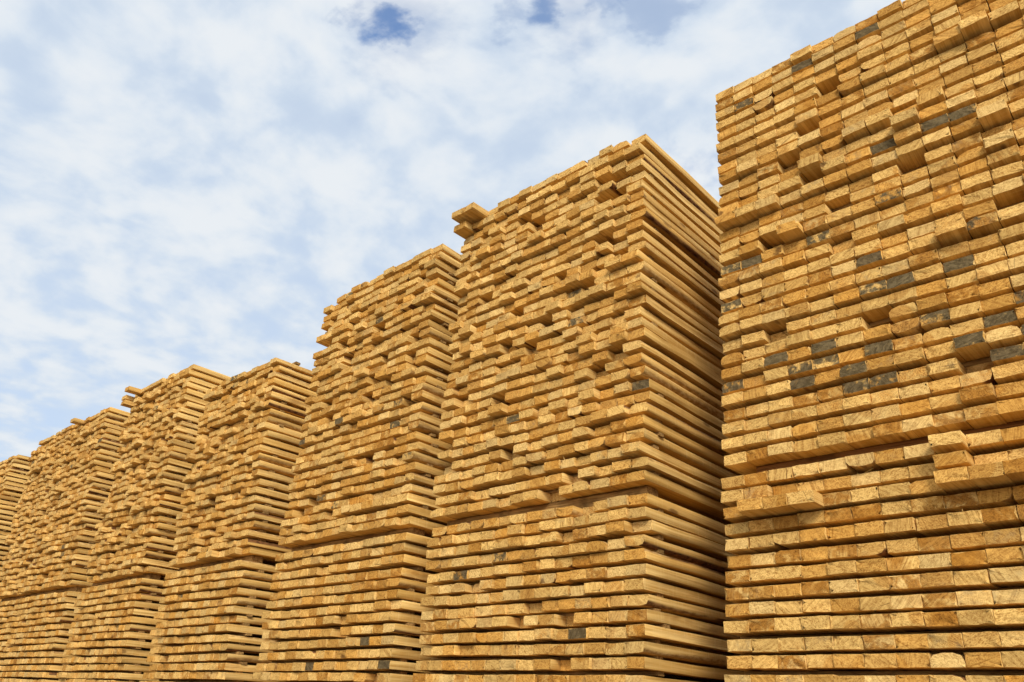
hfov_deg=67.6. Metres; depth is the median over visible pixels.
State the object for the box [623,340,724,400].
pine board
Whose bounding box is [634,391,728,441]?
pine board
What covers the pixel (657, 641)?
spacer lath
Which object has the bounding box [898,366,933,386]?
pine board
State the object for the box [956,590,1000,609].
pine board
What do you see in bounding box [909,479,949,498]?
pine board
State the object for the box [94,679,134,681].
spacer lath
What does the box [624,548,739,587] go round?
pine board
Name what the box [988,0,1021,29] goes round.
pine board
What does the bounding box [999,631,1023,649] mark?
pine board
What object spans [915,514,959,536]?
pine board
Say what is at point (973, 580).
pine board
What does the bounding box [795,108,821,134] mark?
pine board
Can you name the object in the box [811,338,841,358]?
pine board
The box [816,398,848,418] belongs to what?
pine board
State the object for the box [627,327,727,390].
pine board
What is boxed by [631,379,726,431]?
pine board
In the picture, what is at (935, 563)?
pine board
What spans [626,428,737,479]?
pine board
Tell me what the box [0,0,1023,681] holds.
stacked boards
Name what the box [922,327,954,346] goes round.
pine board
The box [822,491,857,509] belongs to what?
pine board
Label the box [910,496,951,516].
pine board
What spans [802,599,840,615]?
pine board
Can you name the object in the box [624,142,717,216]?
pine board
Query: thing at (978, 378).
pine board
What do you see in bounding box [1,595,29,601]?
bearer
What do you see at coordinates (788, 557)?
pine board
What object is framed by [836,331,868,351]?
pine board
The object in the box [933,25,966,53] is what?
pine board
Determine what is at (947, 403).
pine board
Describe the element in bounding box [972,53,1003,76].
pine board
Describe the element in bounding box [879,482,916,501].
pine board
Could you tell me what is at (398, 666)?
pine board
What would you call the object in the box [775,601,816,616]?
pine board
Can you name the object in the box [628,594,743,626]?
pine board
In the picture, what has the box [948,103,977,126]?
pine board
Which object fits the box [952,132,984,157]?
pine board
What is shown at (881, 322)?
spacer lath
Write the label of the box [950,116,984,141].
pine board
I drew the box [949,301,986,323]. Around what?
pine board
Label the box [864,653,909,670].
pine board
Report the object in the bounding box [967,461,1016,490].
pine board
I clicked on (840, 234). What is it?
pine board
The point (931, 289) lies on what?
pine board
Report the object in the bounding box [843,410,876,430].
pine board
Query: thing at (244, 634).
spacer lath
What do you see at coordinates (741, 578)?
pine board
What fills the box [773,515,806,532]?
pine board
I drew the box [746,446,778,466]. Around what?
pine board
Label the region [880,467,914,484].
pine board
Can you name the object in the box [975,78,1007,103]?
pine board
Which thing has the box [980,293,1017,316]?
pine board
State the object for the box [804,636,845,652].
pine board
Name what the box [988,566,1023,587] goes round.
pine board
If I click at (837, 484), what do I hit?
pine board
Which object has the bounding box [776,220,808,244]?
pine board
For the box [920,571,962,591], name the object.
pine board
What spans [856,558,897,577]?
pine board
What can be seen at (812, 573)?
pine board
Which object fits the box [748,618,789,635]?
pine board
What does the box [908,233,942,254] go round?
pine board
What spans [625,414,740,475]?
pine board
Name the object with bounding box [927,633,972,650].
pine board
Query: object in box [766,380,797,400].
pine board
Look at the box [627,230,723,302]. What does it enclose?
pine board
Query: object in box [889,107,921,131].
pine board
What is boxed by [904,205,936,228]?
pine board
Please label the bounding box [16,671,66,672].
spacer lath
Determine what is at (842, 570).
pine board
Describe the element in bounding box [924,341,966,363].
pine board
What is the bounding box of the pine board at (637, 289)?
[627,281,725,346]
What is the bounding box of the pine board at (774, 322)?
[761,308,789,333]
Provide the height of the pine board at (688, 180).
0.049 m
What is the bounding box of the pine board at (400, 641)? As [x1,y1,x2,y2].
[381,636,430,648]
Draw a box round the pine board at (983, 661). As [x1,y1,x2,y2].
[964,652,1012,670]
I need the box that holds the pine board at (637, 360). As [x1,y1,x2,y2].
[623,352,727,411]
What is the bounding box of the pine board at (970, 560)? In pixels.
[951,550,995,570]
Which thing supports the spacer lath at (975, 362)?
on the stacked boards at (346, 436)
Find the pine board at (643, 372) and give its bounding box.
[630,365,725,422]
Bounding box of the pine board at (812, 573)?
[801,564,839,581]
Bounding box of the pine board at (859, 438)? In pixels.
[846,427,880,448]
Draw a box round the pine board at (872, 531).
[854,520,895,542]
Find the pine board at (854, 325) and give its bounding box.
[835,317,871,335]
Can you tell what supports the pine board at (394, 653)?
on the pine board at (398, 666)
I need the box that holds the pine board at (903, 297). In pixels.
[888,287,919,307]
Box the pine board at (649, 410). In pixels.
[630,402,730,456]
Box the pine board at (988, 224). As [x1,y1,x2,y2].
[967,211,1003,238]
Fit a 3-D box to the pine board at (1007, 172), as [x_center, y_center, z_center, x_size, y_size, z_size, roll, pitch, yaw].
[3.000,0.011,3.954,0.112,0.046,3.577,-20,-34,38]
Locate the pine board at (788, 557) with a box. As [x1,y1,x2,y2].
[775,549,809,565]
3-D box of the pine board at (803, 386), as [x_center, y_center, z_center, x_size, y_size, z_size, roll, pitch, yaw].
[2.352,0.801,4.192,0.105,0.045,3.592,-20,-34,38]
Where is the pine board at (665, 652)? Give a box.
[624,641,743,671]
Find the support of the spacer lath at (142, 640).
on the stacked boards at (346, 436)
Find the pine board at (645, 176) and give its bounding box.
[631,170,721,246]
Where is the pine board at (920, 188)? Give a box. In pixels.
[902,179,933,199]
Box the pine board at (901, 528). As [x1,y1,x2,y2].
[884,517,926,539]
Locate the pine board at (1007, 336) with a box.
[986,325,1023,348]
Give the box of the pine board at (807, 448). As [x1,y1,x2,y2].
[794,438,828,458]
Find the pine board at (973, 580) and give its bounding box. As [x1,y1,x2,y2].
[953,569,1001,589]
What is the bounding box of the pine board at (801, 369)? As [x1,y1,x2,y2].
[787,360,817,379]
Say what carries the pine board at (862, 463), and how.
on the pine board at (866, 480)
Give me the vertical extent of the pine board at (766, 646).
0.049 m
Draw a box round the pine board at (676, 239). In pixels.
[631,207,722,280]
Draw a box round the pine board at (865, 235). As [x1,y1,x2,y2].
[852,224,883,245]
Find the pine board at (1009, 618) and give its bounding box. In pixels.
[993,608,1023,628]
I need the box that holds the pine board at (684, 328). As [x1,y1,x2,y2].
[629,294,725,359]
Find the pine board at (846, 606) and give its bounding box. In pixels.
[830,598,869,615]
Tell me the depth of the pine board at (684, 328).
3.96 m
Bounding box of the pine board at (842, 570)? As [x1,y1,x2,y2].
[827,560,866,579]
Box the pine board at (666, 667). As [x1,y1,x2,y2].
[627,657,743,680]
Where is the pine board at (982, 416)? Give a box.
[964,403,1006,428]
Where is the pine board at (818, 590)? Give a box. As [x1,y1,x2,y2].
[801,581,839,598]
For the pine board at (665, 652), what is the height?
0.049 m
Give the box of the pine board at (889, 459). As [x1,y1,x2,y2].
[874,448,913,469]
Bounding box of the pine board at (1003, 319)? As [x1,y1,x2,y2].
[983,309,1020,331]
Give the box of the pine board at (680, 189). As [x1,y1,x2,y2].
[628,154,714,222]
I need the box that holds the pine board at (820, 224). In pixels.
[803,214,831,235]
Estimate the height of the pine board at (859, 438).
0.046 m
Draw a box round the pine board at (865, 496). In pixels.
[850,486,885,505]
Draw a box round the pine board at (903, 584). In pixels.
[888,574,930,593]
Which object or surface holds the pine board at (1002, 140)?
on the pine board at (1006, 156)
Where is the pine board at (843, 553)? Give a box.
[827,544,863,561]
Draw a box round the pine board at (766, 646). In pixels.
[752,639,791,654]
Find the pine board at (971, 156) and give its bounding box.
[957,146,987,166]
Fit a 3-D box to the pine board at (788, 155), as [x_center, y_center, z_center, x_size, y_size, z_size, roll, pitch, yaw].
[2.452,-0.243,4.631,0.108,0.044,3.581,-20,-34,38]
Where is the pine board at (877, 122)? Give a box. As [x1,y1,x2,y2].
[865,108,892,134]
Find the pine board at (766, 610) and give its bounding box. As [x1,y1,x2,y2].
[749,601,788,618]
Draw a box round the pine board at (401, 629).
[383,623,433,637]
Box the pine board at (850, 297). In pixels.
[834,288,863,308]
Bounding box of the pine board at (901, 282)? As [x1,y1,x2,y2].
[887,271,918,293]
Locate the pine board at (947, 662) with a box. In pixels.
[930,653,974,670]
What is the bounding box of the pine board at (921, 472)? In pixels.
[908,463,937,480]
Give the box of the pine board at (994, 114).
[976,99,1013,131]
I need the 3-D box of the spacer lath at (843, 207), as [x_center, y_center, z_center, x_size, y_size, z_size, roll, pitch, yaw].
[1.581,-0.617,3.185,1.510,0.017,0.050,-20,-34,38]
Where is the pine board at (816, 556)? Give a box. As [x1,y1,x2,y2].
[801,546,835,564]
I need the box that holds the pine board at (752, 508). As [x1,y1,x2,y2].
[736,497,776,519]
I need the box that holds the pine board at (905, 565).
[886,556,927,575]
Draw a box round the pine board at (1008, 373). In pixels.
[992,360,1023,384]
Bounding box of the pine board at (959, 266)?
[943,254,977,277]
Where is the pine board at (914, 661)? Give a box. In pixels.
[895,653,938,670]
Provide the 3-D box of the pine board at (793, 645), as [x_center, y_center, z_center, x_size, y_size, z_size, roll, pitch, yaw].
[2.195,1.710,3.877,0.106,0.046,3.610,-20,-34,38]
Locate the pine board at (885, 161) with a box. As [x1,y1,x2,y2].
[871,150,906,172]
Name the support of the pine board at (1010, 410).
on the bearer at (875, 448)
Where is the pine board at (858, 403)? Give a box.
[842,393,875,413]
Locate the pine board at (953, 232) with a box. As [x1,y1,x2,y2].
[934,217,973,247]
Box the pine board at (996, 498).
[977,487,1018,508]
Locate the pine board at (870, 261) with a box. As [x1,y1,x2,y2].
[856,250,886,272]
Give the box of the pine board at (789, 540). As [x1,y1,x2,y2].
[773,531,812,549]
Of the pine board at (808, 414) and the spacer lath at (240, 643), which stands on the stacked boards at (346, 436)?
the spacer lath at (240, 643)
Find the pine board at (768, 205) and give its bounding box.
[755,194,783,216]
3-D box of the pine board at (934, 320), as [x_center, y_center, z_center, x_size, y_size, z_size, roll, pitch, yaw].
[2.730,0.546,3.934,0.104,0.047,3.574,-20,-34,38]
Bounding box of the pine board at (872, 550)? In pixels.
[856,541,894,559]
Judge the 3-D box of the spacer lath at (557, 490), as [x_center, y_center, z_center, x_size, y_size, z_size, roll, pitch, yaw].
[0.153,0.782,3.888,1.358,0.017,0.055,-20,-34,38]
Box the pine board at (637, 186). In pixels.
[626,179,721,254]
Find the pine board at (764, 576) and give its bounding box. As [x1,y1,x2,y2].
[749,568,786,584]
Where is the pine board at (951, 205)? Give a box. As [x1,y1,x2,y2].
[931,194,964,219]
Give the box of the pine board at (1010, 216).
[997,202,1023,227]
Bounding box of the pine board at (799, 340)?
[786,330,815,349]
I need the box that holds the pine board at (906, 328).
[890,317,926,337]
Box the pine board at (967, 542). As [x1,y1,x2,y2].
[950,531,990,551]
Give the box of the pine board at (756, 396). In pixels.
[743,386,773,404]
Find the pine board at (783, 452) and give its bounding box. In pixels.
[768,441,803,461]
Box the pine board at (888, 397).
[870,388,903,407]
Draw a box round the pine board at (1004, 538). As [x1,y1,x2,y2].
[984,528,1023,548]
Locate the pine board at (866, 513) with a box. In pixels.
[851,503,890,522]
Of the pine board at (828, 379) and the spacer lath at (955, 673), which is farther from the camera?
the pine board at (828, 379)
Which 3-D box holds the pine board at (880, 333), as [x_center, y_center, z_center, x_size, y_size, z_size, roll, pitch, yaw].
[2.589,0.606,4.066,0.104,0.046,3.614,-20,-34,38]
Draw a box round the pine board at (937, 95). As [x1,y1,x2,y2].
[915,86,947,110]
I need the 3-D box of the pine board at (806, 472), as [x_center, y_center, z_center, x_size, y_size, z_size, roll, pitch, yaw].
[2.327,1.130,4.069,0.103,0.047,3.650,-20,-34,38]
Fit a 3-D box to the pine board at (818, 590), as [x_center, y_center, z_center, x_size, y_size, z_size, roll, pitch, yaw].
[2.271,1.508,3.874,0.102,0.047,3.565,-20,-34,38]
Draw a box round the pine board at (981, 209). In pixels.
[963,200,997,222]
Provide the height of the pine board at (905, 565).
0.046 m
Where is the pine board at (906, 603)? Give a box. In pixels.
[890,594,933,612]
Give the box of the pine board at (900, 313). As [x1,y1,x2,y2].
[889,302,920,323]
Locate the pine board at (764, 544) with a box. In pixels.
[749,534,788,552]
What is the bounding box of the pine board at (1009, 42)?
[995,28,1023,63]
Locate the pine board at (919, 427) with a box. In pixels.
[902,415,940,438]
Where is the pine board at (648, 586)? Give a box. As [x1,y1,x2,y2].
[624,578,735,612]
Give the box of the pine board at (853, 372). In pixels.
[840,361,873,382]
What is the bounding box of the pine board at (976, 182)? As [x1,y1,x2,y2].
[960,170,994,194]
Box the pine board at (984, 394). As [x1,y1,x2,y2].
[959,383,998,407]
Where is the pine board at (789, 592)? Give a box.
[774,583,813,600]
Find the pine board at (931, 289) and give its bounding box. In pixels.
[916,279,949,298]
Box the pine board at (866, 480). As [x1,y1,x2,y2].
[850,471,884,488]
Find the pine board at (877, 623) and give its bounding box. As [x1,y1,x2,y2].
[859,613,905,632]
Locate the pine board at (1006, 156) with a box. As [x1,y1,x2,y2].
[987,144,1022,169]
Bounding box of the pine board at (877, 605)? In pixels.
[859,596,899,613]
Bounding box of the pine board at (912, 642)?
[895,634,939,651]
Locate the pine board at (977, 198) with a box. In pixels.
[961,187,999,208]
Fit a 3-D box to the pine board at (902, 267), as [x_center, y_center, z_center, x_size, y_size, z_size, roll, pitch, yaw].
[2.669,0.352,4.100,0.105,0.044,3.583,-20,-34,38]
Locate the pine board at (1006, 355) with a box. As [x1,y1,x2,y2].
[990,344,1023,365]
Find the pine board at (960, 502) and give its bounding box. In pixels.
[943,492,984,512]
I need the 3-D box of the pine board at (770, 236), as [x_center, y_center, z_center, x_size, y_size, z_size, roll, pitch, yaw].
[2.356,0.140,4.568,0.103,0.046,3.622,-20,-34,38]
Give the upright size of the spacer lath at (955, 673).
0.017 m
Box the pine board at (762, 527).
[748,518,780,535]
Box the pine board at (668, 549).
[624,534,735,573]
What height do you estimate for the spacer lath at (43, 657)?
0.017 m
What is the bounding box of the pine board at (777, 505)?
[762,493,802,516]
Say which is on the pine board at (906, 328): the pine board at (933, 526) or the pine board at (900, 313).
the pine board at (900, 313)
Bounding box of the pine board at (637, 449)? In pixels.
[621,441,724,490]
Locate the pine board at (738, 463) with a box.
[724,451,756,474]
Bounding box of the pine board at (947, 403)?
[929,392,967,414]
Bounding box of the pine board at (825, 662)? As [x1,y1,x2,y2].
[806,654,852,670]
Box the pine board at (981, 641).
[962,631,1009,650]
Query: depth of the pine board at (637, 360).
3.80 m
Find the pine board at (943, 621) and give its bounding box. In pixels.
[922,611,970,630]
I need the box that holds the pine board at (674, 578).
[626,563,726,599]
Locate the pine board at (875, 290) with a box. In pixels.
[859,280,890,300]
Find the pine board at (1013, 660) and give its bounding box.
[1001,651,1023,670]
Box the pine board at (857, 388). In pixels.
[842,377,874,397]
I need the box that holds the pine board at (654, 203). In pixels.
[630,190,719,262]
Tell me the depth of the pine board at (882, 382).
2.81 m
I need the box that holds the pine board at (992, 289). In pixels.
[977,278,1014,299]
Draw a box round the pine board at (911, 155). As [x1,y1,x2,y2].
[895,138,927,170]
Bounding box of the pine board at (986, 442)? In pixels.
[966,429,1009,454]
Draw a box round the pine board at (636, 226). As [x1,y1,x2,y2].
[626,219,723,291]
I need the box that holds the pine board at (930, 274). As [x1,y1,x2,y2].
[914,262,948,285]
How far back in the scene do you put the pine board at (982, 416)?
2.56 m
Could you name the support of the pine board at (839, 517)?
on the pine board at (843, 535)
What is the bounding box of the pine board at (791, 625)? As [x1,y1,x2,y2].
[774,617,816,634]
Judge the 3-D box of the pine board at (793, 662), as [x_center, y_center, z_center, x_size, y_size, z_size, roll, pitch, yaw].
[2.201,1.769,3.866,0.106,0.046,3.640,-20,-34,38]
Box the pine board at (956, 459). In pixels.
[932,450,974,469]
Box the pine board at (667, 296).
[624,272,726,342]
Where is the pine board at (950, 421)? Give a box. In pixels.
[932,410,973,432]
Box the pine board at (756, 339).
[741,330,770,349]
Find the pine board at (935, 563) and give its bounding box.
[918,553,960,572]
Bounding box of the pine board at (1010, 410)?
[996,397,1023,422]
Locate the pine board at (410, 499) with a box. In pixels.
[396,493,441,510]
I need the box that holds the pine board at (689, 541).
[633,520,737,562]
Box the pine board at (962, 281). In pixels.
[945,270,980,291]
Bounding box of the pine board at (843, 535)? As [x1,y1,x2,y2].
[826,525,869,544]
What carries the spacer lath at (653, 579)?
on the stacked boards at (346, 436)
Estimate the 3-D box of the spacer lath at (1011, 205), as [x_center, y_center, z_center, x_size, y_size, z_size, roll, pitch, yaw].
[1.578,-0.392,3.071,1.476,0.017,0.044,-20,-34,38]
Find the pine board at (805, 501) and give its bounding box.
[786,490,830,512]
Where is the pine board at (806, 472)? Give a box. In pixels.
[792,462,828,481]
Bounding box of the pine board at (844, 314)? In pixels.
[836,303,871,323]
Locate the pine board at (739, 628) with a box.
[723,621,764,636]
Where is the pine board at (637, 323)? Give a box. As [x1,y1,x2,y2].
[628,317,721,376]
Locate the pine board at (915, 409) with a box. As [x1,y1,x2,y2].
[899,398,936,419]
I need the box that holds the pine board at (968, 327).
[950,318,986,337]
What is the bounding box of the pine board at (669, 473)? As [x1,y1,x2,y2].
[631,457,729,506]
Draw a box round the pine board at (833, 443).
[817,431,855,453]
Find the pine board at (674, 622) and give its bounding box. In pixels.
[627,609,743,640]
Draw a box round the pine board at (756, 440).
[744,431,773,449]
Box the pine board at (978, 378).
[959,369,997,388]
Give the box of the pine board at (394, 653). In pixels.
[379,648,439,660]
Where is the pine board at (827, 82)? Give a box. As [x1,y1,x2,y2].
[815,67,840,94]
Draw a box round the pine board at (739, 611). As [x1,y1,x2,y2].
[725,603,764,620]
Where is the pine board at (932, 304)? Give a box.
[916,293,950,314]
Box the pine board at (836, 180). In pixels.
[823,168,852,191]
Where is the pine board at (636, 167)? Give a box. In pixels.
[626,158,722,235]
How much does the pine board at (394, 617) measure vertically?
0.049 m
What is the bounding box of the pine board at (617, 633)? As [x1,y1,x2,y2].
[607,627,735,655]
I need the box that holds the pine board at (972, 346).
[953,331,992,361]
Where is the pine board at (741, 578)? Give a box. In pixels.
[725,570,763,587]
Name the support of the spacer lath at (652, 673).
on the stacked boards at (346, 436)
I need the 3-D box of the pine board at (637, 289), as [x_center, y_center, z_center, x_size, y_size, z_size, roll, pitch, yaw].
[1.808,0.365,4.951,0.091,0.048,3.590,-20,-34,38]
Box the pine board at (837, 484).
[823,475,855,492]
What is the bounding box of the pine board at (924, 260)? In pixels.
[908,249,942,271]
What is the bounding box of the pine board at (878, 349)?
[864,339,895,359]
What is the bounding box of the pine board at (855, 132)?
[841,119,871,143]
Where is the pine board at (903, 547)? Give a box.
[886,538,924,556]
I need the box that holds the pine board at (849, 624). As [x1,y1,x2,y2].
[829,615,872,633]
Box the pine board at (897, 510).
[881,500,919,519]
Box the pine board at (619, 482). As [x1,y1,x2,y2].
[610,473,728,524]
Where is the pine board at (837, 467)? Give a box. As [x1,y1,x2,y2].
[819,457,860,477]
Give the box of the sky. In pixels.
[0,0,904,461]
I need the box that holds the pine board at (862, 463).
[845,452,884,473]
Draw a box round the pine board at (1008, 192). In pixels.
[991,176,1023,207]
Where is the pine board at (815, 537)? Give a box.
[799,527,838,547]
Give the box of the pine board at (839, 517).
[824,507,859,526]
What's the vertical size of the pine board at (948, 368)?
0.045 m
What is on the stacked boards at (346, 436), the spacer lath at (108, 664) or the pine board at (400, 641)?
the spacer lath at (108, 664)
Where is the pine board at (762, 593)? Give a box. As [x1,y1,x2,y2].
[748,585,787,601]
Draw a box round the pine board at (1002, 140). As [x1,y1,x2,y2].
[982,128,1019,154]
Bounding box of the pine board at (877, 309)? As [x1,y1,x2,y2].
[861,295,892,321]
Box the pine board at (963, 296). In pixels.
[946,284,982,307]
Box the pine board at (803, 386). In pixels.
[790,375,821,395]
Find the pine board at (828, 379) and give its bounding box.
[814,368,846,389]
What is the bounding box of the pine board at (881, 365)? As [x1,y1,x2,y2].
[865,354,901,375]
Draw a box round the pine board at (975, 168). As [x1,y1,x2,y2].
[958,158,991,179]
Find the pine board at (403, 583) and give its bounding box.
[386,578,437,593]
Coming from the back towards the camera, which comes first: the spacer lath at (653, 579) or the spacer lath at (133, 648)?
the spacer lath at (133, 648)
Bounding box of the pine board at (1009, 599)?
[992,589,1023,608]
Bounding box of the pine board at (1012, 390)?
[994,380,1023,400]
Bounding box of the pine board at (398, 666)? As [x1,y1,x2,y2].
[378,660,429,673]
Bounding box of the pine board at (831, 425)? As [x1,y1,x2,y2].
[817,416,849,433]
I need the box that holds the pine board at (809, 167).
[797,152,824,181]
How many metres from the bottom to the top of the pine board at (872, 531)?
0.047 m
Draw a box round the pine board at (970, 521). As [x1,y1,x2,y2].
[946,510,992,533]
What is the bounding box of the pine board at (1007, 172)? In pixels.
[990,161,1023,184]
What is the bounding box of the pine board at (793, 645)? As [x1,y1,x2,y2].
[778,637,814,653]
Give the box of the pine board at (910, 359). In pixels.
[894,347,930,370]
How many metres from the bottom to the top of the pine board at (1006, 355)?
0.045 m
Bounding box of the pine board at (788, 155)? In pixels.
[777,140,802,167]
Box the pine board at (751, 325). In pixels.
[740,315,773,335]
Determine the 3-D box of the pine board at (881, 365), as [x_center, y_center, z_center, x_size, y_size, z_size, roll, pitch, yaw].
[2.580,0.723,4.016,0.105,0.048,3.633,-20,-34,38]
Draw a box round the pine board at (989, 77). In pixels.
[973,67,1007,89]
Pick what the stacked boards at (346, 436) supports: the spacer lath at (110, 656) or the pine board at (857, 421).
the spacer lath at (110, 656)
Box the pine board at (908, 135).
[893,123,923,146]
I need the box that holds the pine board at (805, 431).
[792,421,823,440]
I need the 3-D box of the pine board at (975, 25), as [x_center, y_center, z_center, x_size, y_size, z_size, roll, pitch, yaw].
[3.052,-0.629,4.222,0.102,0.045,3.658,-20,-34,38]
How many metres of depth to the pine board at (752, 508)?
2.92 m
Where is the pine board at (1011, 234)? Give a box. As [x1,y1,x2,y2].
[998,222,1023,247]
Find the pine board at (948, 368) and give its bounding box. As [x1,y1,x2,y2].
[927,358,966,380]
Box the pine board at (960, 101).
[946,89,978,112]
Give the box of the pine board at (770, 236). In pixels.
[759,220,784,247]
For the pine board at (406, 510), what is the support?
on the stacked boards at (346, 436)
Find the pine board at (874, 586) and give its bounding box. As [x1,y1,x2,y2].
[858,576,899,595]
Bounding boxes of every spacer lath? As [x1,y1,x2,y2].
[13,664,68,665]
[14,657,65,658]
[15,678,57,679]
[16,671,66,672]
[72,671,140,673]
[73,663,139,665]
[76,647,140,649]
[76,655,139,656]
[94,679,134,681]
[113,639,144,641]
[157,671,242,672]
[159,680,243,681]
[160,651,243,655]
[161,642,244,646]
[161,662,246,664]
[167,614,252,621]
[183,605,253,611]
[183,633,251,636]
[197,623,249,626]
[217,596,255,599]
[272,659,406,662]
[273,647,411,652]
[275,671,406,674]
[276,634,410,641]
[280,622,414,630]
[342,611,414,616]
[400,588,414,591]
[407,566,422,570]
[421,473,430,477]
[430,671,663,675]
[431,656,662,660]
[440,323,448,327]
[450,624,669,633]
[452,578,656,596]
[455,593,663,608]
[460,639,659,645]
[465,564,658,584]
[501,357,655,404]
[515,608,660,619]
[531,176,631,226]
[544,471,659,493]
[607,535,662,542]
[649,444,658,449]
[653,549,663,554]
[655,432,663,437]
[740,628,1023,638]
[741,578,861,587]
[741,650,1023,655]
[744,671,1023,677]
[775,587,1023,601]
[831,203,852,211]
[869,318,893,327]
[903,164,927,173]
[962,357,991,366]
[998,200,1023,209]
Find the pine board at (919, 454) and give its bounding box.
[903,443,936,464]
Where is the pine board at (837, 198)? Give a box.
[825,184,850,209]
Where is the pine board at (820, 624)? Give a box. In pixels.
[800,615,847,633]
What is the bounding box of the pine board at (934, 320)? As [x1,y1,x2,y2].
[919,308,953,331]
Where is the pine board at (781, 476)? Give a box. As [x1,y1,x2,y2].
[768,467,802,485]
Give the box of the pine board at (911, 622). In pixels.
[890,611,935,631]
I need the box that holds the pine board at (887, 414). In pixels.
[871,404,905,424]
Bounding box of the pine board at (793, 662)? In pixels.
[778,655,824,670]
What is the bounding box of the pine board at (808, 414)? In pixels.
[791,405,823,423]
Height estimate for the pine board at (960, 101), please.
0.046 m
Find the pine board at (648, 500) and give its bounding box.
[628,493,733,538]
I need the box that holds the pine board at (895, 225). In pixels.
[877,214,908,237]
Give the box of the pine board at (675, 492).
[626,470,734,523]
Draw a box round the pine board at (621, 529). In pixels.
[606,521,638,537]
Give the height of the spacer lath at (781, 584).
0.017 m
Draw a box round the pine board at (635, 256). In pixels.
[621,249,722,317]
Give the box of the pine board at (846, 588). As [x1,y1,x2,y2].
[829,579,869,596]
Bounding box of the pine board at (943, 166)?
[927,155,958,177]
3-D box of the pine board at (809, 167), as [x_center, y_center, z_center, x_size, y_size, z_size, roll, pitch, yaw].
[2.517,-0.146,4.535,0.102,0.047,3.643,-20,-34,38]
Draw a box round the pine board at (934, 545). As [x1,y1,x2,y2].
[917,535,957,554]
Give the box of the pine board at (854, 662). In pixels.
[833,654,876,670]
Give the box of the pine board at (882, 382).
[869,371,903,392]
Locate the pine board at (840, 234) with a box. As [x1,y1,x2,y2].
[829,221,855,244]
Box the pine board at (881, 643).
[862,635,905,651]
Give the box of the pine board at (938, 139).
[922,127,954,151]
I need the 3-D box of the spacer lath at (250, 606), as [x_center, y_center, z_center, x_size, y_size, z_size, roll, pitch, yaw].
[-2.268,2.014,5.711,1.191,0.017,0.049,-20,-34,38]
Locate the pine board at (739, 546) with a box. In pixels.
[725,537,762,555]
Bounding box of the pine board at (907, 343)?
[892,333,926,352]
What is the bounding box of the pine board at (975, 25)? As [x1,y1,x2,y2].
[958,10,993,40]
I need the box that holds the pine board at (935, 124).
[920,113,951,135]
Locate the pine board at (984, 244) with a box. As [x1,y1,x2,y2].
[968,233,1006,253]
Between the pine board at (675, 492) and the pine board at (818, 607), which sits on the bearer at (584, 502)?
the pine board at (675, 492)
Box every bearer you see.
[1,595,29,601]
[30,586,85,595]
[92,573,160,585]
[179,555,262,570]
[291,527,424,551]
[447,486,657,525]
[756,420,1023,472]
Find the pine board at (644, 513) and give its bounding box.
[627,506,728,545]
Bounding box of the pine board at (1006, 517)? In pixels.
[981,505,1023,529]
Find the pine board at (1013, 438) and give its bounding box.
[1000,426,1023,449]
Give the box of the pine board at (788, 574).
[774,565,810,583]
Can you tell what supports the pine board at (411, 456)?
on the stacked boards at (346, 436)
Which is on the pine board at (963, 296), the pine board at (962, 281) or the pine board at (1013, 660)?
the pine board at (962, 281)
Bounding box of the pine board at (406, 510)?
[397,504,446,525]
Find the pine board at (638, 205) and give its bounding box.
[626,198,723,268]
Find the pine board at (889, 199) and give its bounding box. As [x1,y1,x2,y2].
[874,187,905,210]
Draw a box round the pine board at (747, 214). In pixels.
[734,202,762,225]
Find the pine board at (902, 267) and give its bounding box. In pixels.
[881,259,911,279]
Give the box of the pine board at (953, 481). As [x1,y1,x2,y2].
[933,466,982,494]
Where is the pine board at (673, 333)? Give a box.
[624,306,725,369]
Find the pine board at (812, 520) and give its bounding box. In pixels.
[797,510,833,528]
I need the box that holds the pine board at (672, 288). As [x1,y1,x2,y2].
[627,261,721,329]
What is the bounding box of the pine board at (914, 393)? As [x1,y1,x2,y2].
[899,382,933,402]
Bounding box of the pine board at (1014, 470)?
[1002,457,1023,485]
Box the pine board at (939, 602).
[921,592,965,611]
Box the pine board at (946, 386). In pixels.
[928,375,962,396]
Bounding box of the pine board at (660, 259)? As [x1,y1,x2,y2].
[628,241,724,311]
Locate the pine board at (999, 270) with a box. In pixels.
[975,260,1012,283]
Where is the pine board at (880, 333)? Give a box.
[862,324,898,343]
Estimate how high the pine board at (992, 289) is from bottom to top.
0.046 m
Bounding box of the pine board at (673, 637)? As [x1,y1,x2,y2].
[626,624,740,655]
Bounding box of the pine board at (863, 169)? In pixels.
[846,158,876,182]
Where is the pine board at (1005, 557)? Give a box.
[985,546,1023,567]
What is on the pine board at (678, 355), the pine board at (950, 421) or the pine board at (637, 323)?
the pine board at (637, 323)
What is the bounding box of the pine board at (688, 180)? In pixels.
[631,134,720,215]
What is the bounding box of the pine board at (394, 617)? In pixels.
[378,611,427,626]
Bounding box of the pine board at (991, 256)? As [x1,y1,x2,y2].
[973,246,1008,267]
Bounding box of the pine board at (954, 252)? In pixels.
[938,241,971,262]
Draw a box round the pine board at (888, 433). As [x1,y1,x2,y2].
[872,421,910,443]
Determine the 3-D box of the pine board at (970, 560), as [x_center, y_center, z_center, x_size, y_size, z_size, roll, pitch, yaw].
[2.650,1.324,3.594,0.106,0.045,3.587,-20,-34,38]
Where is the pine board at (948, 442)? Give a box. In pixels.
[928,430,976,455]
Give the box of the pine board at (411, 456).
[402,451,451,470]
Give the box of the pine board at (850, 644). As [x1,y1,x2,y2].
[833,636,874,652]
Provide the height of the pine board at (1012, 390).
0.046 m
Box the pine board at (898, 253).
[882,243,913,264]
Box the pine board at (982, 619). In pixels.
[956,609,1004,629]

